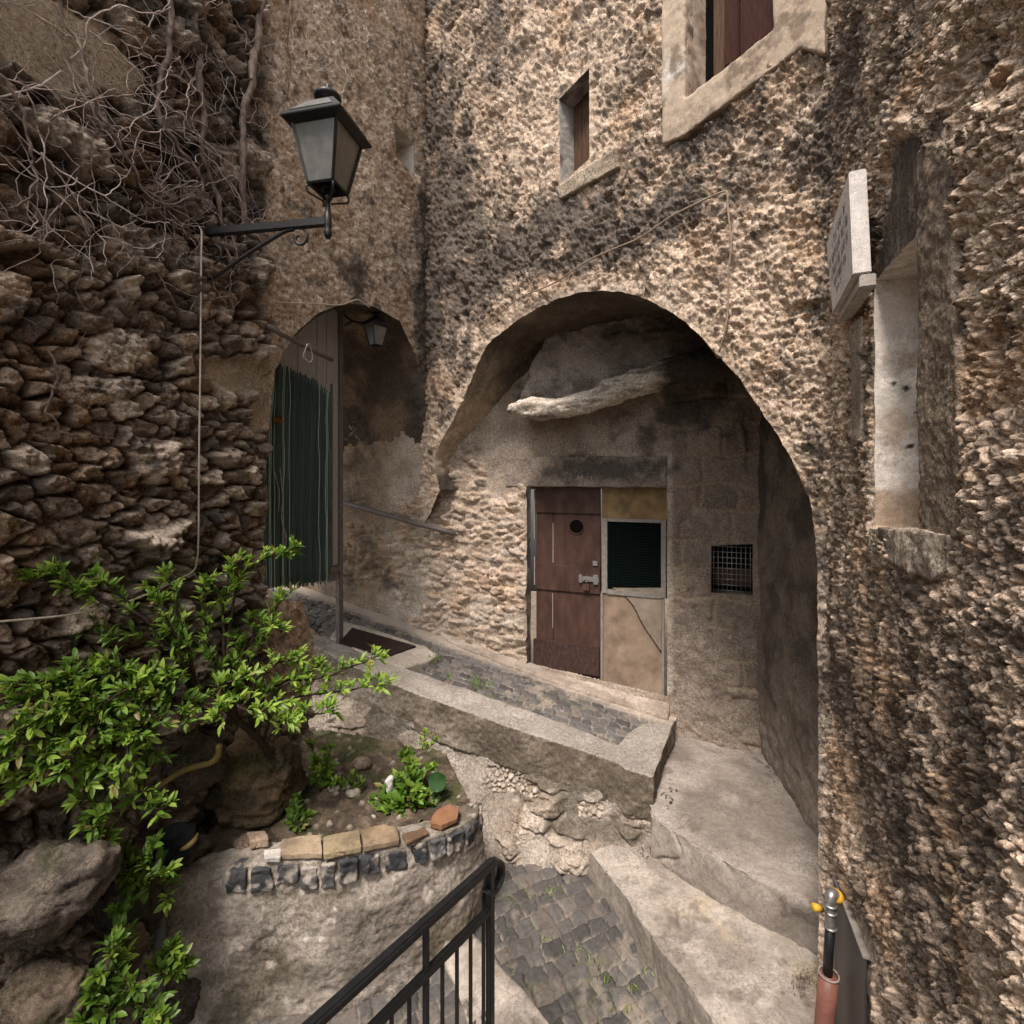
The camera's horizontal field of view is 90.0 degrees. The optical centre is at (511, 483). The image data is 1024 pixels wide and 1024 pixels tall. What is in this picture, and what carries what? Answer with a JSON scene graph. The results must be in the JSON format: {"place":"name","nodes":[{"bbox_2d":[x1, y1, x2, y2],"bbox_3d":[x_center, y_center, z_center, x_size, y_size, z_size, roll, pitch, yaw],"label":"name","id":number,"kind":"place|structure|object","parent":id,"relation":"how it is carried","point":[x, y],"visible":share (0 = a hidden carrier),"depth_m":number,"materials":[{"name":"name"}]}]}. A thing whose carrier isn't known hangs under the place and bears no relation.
{"place":"outdoors","nodes":[
{"label":"outdoors","id":0,"kind":"place"},
{"bbox_2d":[161,862,682,1023],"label":"cobbled lane","id":1,"kind":"structure","parent":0,"point":[593,925],"depth_m":2.99,"materials":[{"name":"grey stone"}]},
{"bbox_2d":[162,975,201,1023],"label":"boulder","id":2,"kind":"object","parent":1,"relation":"on","point":[187,996],"visible":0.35,"depth_m":2.67,"materials":[{"name":"stone"}]},
{"bbox_2d":[164,727,485,1023],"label":"curved planter","id":3,"kind":"object","parent":1,"relation":"on","point":[285,939],"visible":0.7,"depth_m":2.83,"materials":[{"name":"concrete"}]},
{"bbox_2d":[92,859,163,940],"bbox_3d":[-1.891,2.097,2.558,0.297,0.402,0.299,0,0,0],"label":"boulder","id":4,"kind":"object","parent":3,"relation":"on","point":[148,918],"visible":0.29,"depth_m":2.47,"materials":[{"name":"stone"}]},
{"bbox_2d":[89,922,149,1013],"bbox_3d":[-1.856,2.224,2.349,0.274,0.357,0.282,0,0,0],"label":"boulder","id":5,"kind":"object","parent":4,"relation":"on","point":[140,944],"visible":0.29,"depth_m":2.36,"materials":[{"name":"stone"}]},
{"bbox_2d":[0,950,92,1023],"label":"boulder","id":6,"kind":"object","parent":5,"relation":"on","point":[43,987],"visible":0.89,"depth_m":2.09,"materials":[{"name":"stone"}]},
{"bbox_2d":[0,837,122,954],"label":"boulder","id":7,"kind":"object","parent":6,"relation":"on","point":[54,890],"visible":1,"depth_m":2.13,"materials":[{"name":"stone"}]},
{"bbox_2d":[65,894,180,1023],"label":"trailing plant","id":8,"kind":"object","parent":6,"relation":"on","point":[98,990],"visible":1,"depth_m":2.19,"materials":[{"name":"green plant"}]},
{"bbox_2d":[143,930,200,985],"bbox_3d":[-1.625,2.286,2.472,0.251,0.285,0.193,0,0,25],"label":"trailing plant","id":9,"kind":"object","parent":5,"relation":"on","point":[166,964],"visible":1,"depth_m":2.44,"materials":[{"name":"green plant"}]},
{"bbox_2d":[114,828,182,917],"bbox_3d":[-1.753,1.871,2.453,0.357,0.429,0.208,0,0,-14],"label":"trailing plant","id":10,"kind":"object","parent":4,"relation":"on","point":[155,870],"visible":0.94,"depth_m":2.45,"materials":[{"name":"green plant"}]},
{"bbox_2d":[144,822,198,866],"bbox_3d":[-1.760,1.905,2.701,0.365,0.216,0.181,0,0,18],"label":"dark bag","id":11,"kind":"object","parent":4,"relation":"on","point":[178,839],"visible":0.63,"depth_m":2.68,"materials":[{"name":"paint"}]},
{"bbox_2d":[152,898,165,1003],"bbox_3d":[-1.805,2.395,2.620,0.064,0.574,0.063,0,0,0],"label":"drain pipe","id":12,"kind":"object","parent":3,"relation":"attached to","point":[159,935],"visible":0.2,"depth_m":2.60,"materials":[{"name":"metal"}]},
{"bbox_2d":[180,834,213,867],"bbox_3d":[-1.826,2.076,2.863,0.279,0.191,0.196,0,0,0],"label":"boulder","id":13,"kind":"object","parent":3,"relation":"on","point":[203,844],"visible":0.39,"depth_m":2.84,"materials":[{"name":"stone"}]},
{"bbox_2d":[0,534,401,844],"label":"green shrub","id":14,"kind":"object","parent":3,"relation":"on","point":[95,697],"visible":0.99,"depth_m":2.52,"materials":[{"name":"green plant"}]},
{"bbox_2d":[233,833,249,849],"bbox_3d":[-1.537,2.071,2.951,0.128,0.094,0.102,0,0,0],"label":"garden stone","id":15,"kind":"object","parent":3,"relation":"on","point":[240,842],"visible":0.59,"depth_m":2.92,"materials":[{"name":"brown stone"}]},
{"bbox_2d":[204,727,307,830],"bbox_3d":[-1.649,1.956,3.322,0.568,0.778,0.590,0,0,0],"label":"boulder","id":16,"kind":"object","parent":3,"relation":"on","point":[255,788],"visible":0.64,"depth_m":3.15,"materials":[{"name":"stone"}]},
{"bbox_2d":[246,831,268,848],"bbox_3d":[-1.456,2.034,2.929,0.138,0.054,0.092,0,0,-13],"label":"stone","id":17,"kind":"object","parent":3,"relation":"on","point":[257,839],"visible":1,"depth_m":2.90,"materials":[{"name":"stone"}]},
{"bbox_2d":[264,848,280,862],"bbox_3d":[-1.316,2.042,2.811,0.107,0.037,0.078,0,0,-10],"label":"stone chip","id":18,"kind":"object","parent":3,"relation":"on","point":[272,855],"visible":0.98,"depth_m":2.80,"materials":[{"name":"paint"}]},
{"bbox_2d":[280,835,321,859],"bbox_3d":[-1.177,2.040,2.875,0.262,0.046,0.151,0,0,-4],"label":"flagstone","id":19,"kind":"object","parent":3,"relation":"on","point":[304,847],"visible":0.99,"depth_m":2.85,"materials":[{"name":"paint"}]},
{"bbox_2d":[284,791,317,835],"bbox_3d":[-1.323,2.084,3.173,0.230,0.254,0.220,0,0,18],"label":"leafy weed","id":20,"kind":"object","parent":3,"relation":"on","point":[293,815],"visible":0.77,"depth_m":3.17,"materials":[{"name":"green plant"}]},
{"bbox_2d":[304,737,339,791],"bbox_3d":[-1.306,1.921,3.527,0.209,0.341,0.211,0,0,-40],"label":"leafy weed","id":21,"kind":"object","parent":3,"relation":"on","point":[323,779],"visible":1,"depth_m":3.51,"materials":[{"name":"green plant"}]},
{"bbox_2d":[327,784,339,792],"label":"garden stone","id":22,"kind":"object","parent":3,"relation":"on","point":[335,788],"visible":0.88,"depth_m":3.46,"materials":[{"name":"grey stone"}]},
{"bbox_2d":[323,829,361,859],"bbox_3d":[-0.962,2.041,2.899,0.207,0.048,0.159,0,0,-18],"label":"flagstone","id":23,"kind":"object","parent":3,"relation":"on","point":[341,844],"visible":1,"depth_m":2.87,"materials":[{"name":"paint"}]},
{"bbox_2d":[327,768,365,789],"bbox_3d":[-1.124,2.022,3.480,0.267,0.132,0.139,0,0,0],"label":"leafy weed","id":24,"kind":"object","parent":3,"relation":"on","point":[336,779],"visible":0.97,"depth_m":3.48,"materials":[{"name":"green plant"}]},
{"bbox_2d":[346,788,360,797],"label":"garden stone","id":25,"kind":"object","parent":3,"relation":"on","point":[352,793],"visible":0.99,"depth_m":3.39,"materials":[{"name":"beige stone"}]},
{"bbox_2d":[352,756,370,770],"bbox_3d":[-1.097,2.042,3.735,0.136,0.106,0.120,0,0,0],"label":"garden stone","id":26,"kind":"object","parent":3,"relation":"on","point":[361,763],"visible":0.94,"depth_m":3.70,"materials":[{"name":"brown stone"}]},
{"bbox_2d":[360,824,399,851],"bbox_3d":[-0.763,2.040,2.962,0.204,0.043,0.180,0,0,-22],"label":"flagstone","id":27,"kind":"object","parent":3,"relation":"on","point":[380,836],"visible":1,"depth_m":2.94,"materials":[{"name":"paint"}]},
{"bbox_2d":[367,744,447,817],"bbox_3d":[-0.698,2.000,3.397,0.545,0.402,0.371,0,0,0],"label":"herb clump","id":28,"kind":"object","parent":3,"relation":"on","point":[411,790],"visible":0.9,"depth_m":3.35,"materials":[{"name":"green plant"}]},
{"bbox_2d":[385,775,393,792],"bbox_3d":[-0.809,1.976,3.379,0.059,0.113,0.059,0,0,0],"label":"white rag","id":29,"kind":"object","parent":28,"relation":"on","point":[389,782],"visible":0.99,"depth_m":3.36,"materials":[{"name":"fabric"}]},
{"bbox_2d":[402,827,428,844],"bbox_3d":[-0.561,2.048,2.984,0.145,0.024,0.077,0,0,-33],"label":"terracotta tile","id":30,"kind":"object","parent":3,"relation":"on","point":[413,836],"visible":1,"depth_m":2.97,"materials":[{"name":"brown ceramic"}]},
{"bbox_2d":[412,727,438,750],"bbox_3d":[-0.671,2.074,4.020,0.273,0.364,0.138,0,0,17],"label":"dry weed","id":31,"kind":"object","parent":3,"relation":"on","point":[425,745],"visible":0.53,"depth_m":4.00,"materials":[{"name":"green plant"}]},
{"bbox_2d":[428,772,445,807],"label":"broad leaf","id":32,"kind":"object","parent":3,"relation":"on","point":[436,781],"visible":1,"depth_m":3.35,"materials":[{"name":"green plant"}]},
{"bbox_2d":[430,804,458,829],"bbox_3d":[-0.412,2.040,3.133,0.208,0.046,0.148,0,0,-40],"label":"terracotta tile","id":33,"kind":"object","parent":3,"relation":"on","point":[444,817],"visible":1,"depth_m":3.10,"materials":[{"name":"orange ceramic"}]},
{"bbox_2d":[302,856,505,1023],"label":"stair railing","id":34,"kind":"object","parent":1,"relation":"on","point":[343,997],"visible":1,"depth_m":1.97,"materials":[{"name":"black metal"}]},
{"bbox_2d":[308,636,675,876],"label":"retaining wall","id":35,"kind":"structure","parent":1,"relation":"on","point":[559,797],"depth_m":3.94,"materials":[{"name":"stone"}]},
{"bbox_2d":[445,935,548,1023],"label":"kerb slab","id":36,"kind":"structure","parent":1,"relation":"on","point":[514,1004],"depth_m":2.82,"materials":[{"name":"stone"}]},
{"bbox_2d":[428,653,653,1012],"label":"grass","id":37,"kind":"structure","parent":1,"relation":"on","point":[478,680],"depth_m":3.20,"materials":[{"name":"green plant"}]},
{"bbox_2d":[431,670,816,1016],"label":"dead leaves","id":38,"kind":"object","parent":1,"relation":"on","point":[676,790],"visible":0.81,"depth_m":3.03,"materials":[{"name":"brown plant"}]},
{"bbox_2d":[588,845,817,1023],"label":"stone step","id":39,"kind":"object","parent":1,"relation":"on","point":[685,941],"visible":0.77,"depth_m":2.83,"materials":[{"name":"stone"}]},
{"bbox_2d":[268,585,676,744],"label":"cobbled ramp","id":40,"kind":"structure","parent":0,"point":[615,724],"depth_m":4.80,"materials":[{"name":"grey stone"}]},
{"bbox_2d":[330,622,437,670],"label":"landing slab","id":41,"kind":"structure","parent":40,"relation":"on","point":[416,658],"depth_m":4.93,"materials":[{"name":"concrete"}]},
{"bbox_2d":[339,628,415,656],"bbox_3d":[-1.362,1.565,5.022,0.724,0.158,0.395,0,0,15],"label":"doormat","id":42,"kind":"object","parent":41,"relation":"on","point":[357,638],"visible":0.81,"depth_m":5.03,"materials":[{"name":"brown rubber"}]},
{"bbox_2d":[529,591,666,695],"bbox_3d":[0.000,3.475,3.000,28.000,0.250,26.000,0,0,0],"label":"door frame","id":43,"kind":"structure","parent":0,"point":[533,616],"depth_m":11.95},
{"bbox_2d":[0,0,427,1023],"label":"rubble wall","id":44,"kind":"structure","parent":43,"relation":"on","point":[124,504],"depth_m":2.98,"materials":[{"name":"stone"}]},
{"bbox_2d":[44,350,114,438],"bbox_3d":[-2.160,-0.432,2.560,0.042,0.412,0.315,0,0,16],"label":"climbing vine","id":45,"kind":"object","parent":44,"relation":"attached to","point":[52,388],"visible":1,"depth_m":2.45,"materials":[{"name":"brown plant"}]},
{"bbox_2d":[0,16,187,324],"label":"climbing vine","id":46,"kind":"object","parent":44,"relation":"attached to","point":[24,121],"visible":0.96,"depth_m":2.36,"materials":[{"name":"brown plant"}]},
{"bbox_2d":[0,0,253,375],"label":"climbing vine","id":47,"kind":"object","parent":44,"relation":"attached to","point":[81,51],"visible":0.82,"depth_m":2.59,"materials":[{"name":"brown plant"}]},
{"bbox_2d":[13,0,279,303],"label":"climbing vine","id":48,"kind":"object","parent":44,"relation":"attached to","point":[166,62],"visible":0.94,"depth_m":2.92,"materials":[{"name":"brown plant"}]},
{"bbox_2d":[76,0,273,310],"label":"climbing vine","id":49,"kind":"object","parent":44,"relation":"attached to","point":[193,18],"visible":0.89,"depth_m":3.12,"materials":[{"name":"brown plant"}]},
{"bbox_2d":[48,0,326,323],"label":"climbing vine","id":50,"kind":"object","parent":44,"relation":"attached to","point":[252,66],"visible":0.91,"depth_m":3.43,"materials":[{"name":"brown plant"}]},
{"bbox_2d":[156,730,228,795],"bbox_3d":[-1.924,1.594,3.012,0.515,0.384,0.330,0,0,0],"label":"boulder","id":51,"kind":"object","parent":44,"relation":"attached to","point":[195,748],"visible":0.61,"depth_m":2.93,"materials":[{"name":"stone"}]},
{"bbox_2d":[155,743,222,789],"bbox_3d":[-1.770,1.545,2.817,0.325,0.200,0.073,0,0,-17],"label":"corrugated hose","id":52,"kind":"object","parent":51,"relation":"on","point":[193,767],"visible":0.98,"depth_m":2.83,"materials":[{"name":"brown plastic"}]},
{"bbox_2d":[190,83,371,282],"bbox_3d":[-1.458,-1.808,3.125,1.123,1.147,0.377,0,0,12],"label":"wall lantern","id":53,"kind":"object","parent":44,"relation":"attached to","point":[332,142],"depth_m":2.99,"materials":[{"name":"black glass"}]},
{"bbox_2d":[0,227,202,622],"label":"cord","id":54,"kind":"object","parent":53,"relation":"hanging from","point":[55,616],"visible":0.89,"depth_m":3.05,"materials":[{"name":"grey plastic"}]},
{"bbox_2d":[265,323,333,361],"bbox_3d":[-1.609,-1.074,3.934,0.048,0.113,0.719,0,0,18],"label":"iron bar","id":55,"kind":"object","parent":44,"relation":"attached to","point":[290,339],"visible":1,"depth_m":3.84,"materials":[{"name":"paint"}]},
{"bbox_2d":[303,343,312,362],"bbox_3d":[-1.563,-1.005,3.915,0.026,0.150,0.116,0,0,9],"label":"wire loop","id":56,"kind":"object","parent":55,"relation":"attached to","point":[305,355],"visible":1,"depth_m":3.91,"materials":[{"name":"grey metal"}]},
{"bbox_2d":[279,308,342,642],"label":"metal gate","id":57,"kind":"structure","parent":44,"relation":"attached to","point":[322,332],"depth_m":4.87,"materials":[{"name":"paint"}]},
{"bbox_2d":[263,364,331,591],"bbox_3d":[-1.803,-0.037,4.363,0.090,1.916,0.843,0,0,20],"label":"slat screen","id":58,"kind":"object","parent":57,"relation":"attached to","point":[297,480],"visible":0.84,"depth_m":4.37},
{"bbox_2d":[273,413,283,422],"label":"dry leaf","id":59,"kind":"object","parent":58,"relation":"attached to","point":[278,418],"visible":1,"depth_m":4.09,"materials":[{"name":"brown plant"}]},
{"bbox_2d":[238,0,400,154],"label":"climbing vine","id":60,"kind":"object","parent":44,"relation":"attached to","point":[289,37],"visible":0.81,"depth_m":3.83,"materials":[{"name":"brown plant"}]},
{"bbox_2d":[275,299,369,307],"bbox_3d":[-1.501,-1.477,4.219,0.040,0.331,1.099,0,0,21],"label":"cable","id":61,"kind":"object","parent":44,"relation":"attached to","point":[323,304],"visible":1,"depth_m":4.13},
{"bbox_2d":[343,312,390,347],"bbox_3d":[-1.430,-1.539,5.053,0.349,0.360,0.327,0,0,42],"label":"wall lantern","id":62,"kind":"object","parent":44,"relation":"hanging from","point":[376,326],"depth_m":5.01,"materials":[{"name":"black glass"}]},
{"bbox_2d":[266,110,835,836],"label":"passage wall","id":63,"kind":"structure","parent":43,"relation":"on","point":[688,510],"depth_m":4.79,"materials":[{"name":"stone"}]},
{"bbox_2d":[343,500,455,535],"bbox_3d":[-1.317,0.369,5.816,1.590,0.375,0.144,0,0,24],"label":"wall handrail","id":64,"kind":"object","parent":63,"relation":"attached to","point":[403,519],"depth_m":5.71,"materials":[{"name":"paint"}]},
{"bbox_2d":[533,487,600,679],"bbox_3d":[0.540,0.981,5.115,0.694,1.898,0.072,0,0,24],"label":"door","id":65,"kind":"structure","parent":63,"relation":"in","point":[567,520],"depth_m":5.10,"materials":[{"name":"brown paint"}]},
{"bbox_2d":[735,422,746,452],"bbox_3d":[1.926,-0.392,4.297,0.106,0.258,0.075,0,0,0],"label":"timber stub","id":66,"kind":"object","parent":63,"relation":"attached to","point":[741,435],"visible":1,"depth_m":4.28,"materials":[{"name":"wood"}]},
{"bbox_2d":[416,0,836,974],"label":"arched house","id":67,"kind":"structure","parent":43,"relation":"on","point":[564,138],"depth_m":3.43,"materials":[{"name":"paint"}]},
{"bbox_2d":[557,69,621,200],"bbox_3d":[0.544,-2.685,3.931,0.301,1.312,0.920,0,0,-39],"label":"window","id":68,"kind":"structure","parent":67,"relation":"in","point":[574,104],"depth_m":3.98,"materials":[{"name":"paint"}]},
{"bbox_2d":[480,190,731,351],"bbox_3d":[0.466,-1.202,3.797,0.022,0.907,2.438,0,0,-39],"label":"cable","id":69,"kind":"object","parent":67,"relation":"attached to","point":[730,232],"visible":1,"depth_m":3.01,"materials":[{"name":"brown metal"}]},
{"bbox_2d":[507,346,733,421],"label":"log beam","id":70,"kind":"structure","parent":67,"relation":"attached to","point":[702,364],"depth_m":4.24,"materials":[{"name":"wood"}]},
{"bbox_2d":[661,0,828,146],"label":"window","id":71,"kind":"structure","parent":67,"relation":"in","point":[732,43],"depth_m":3.01,"materials":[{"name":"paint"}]},
{"bbox_2d":[821,0,1023,1023],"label":"roughcast house","id":72,"kind":"structure","parent":43,"relation":"on","point":[923,671],"depth_m":1.44,"materials":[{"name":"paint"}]},
{"bbox_2d":[811,888,845,1023],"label":"gas riser","id":73,"kind":"object","parent":72,"relation":"attached to","point":[827,992],"visible":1,"depth_m":2.18,"materials":[{"name":"metal"}]},
{"bbox_2d":[827,169,875,322],"bbox_3d":[1.372,-0.928,2.092,0.070,0.462,0.618,0,0,24],"label":"stone plaque","id":74,"kind":"object","parent":72,"relation":"attached to","point":[852,282],"visible":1,"depth_m":1.90,"materials":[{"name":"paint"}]},
{"bbox_2d":[833,875,870,1023],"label":"meter door","id":75,"kind":"structure","parent":72,"relation":"attached to","point":[851,956],"depth_m":2.12,"materials":[{"name":"grey metal"}]},
{"bbox_2d":[649,736,818,955],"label":"stone step","id":76,"kind":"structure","parent":0,"point":[762,869],"depth_m":3.37,"materials":[{"name":"stone"}]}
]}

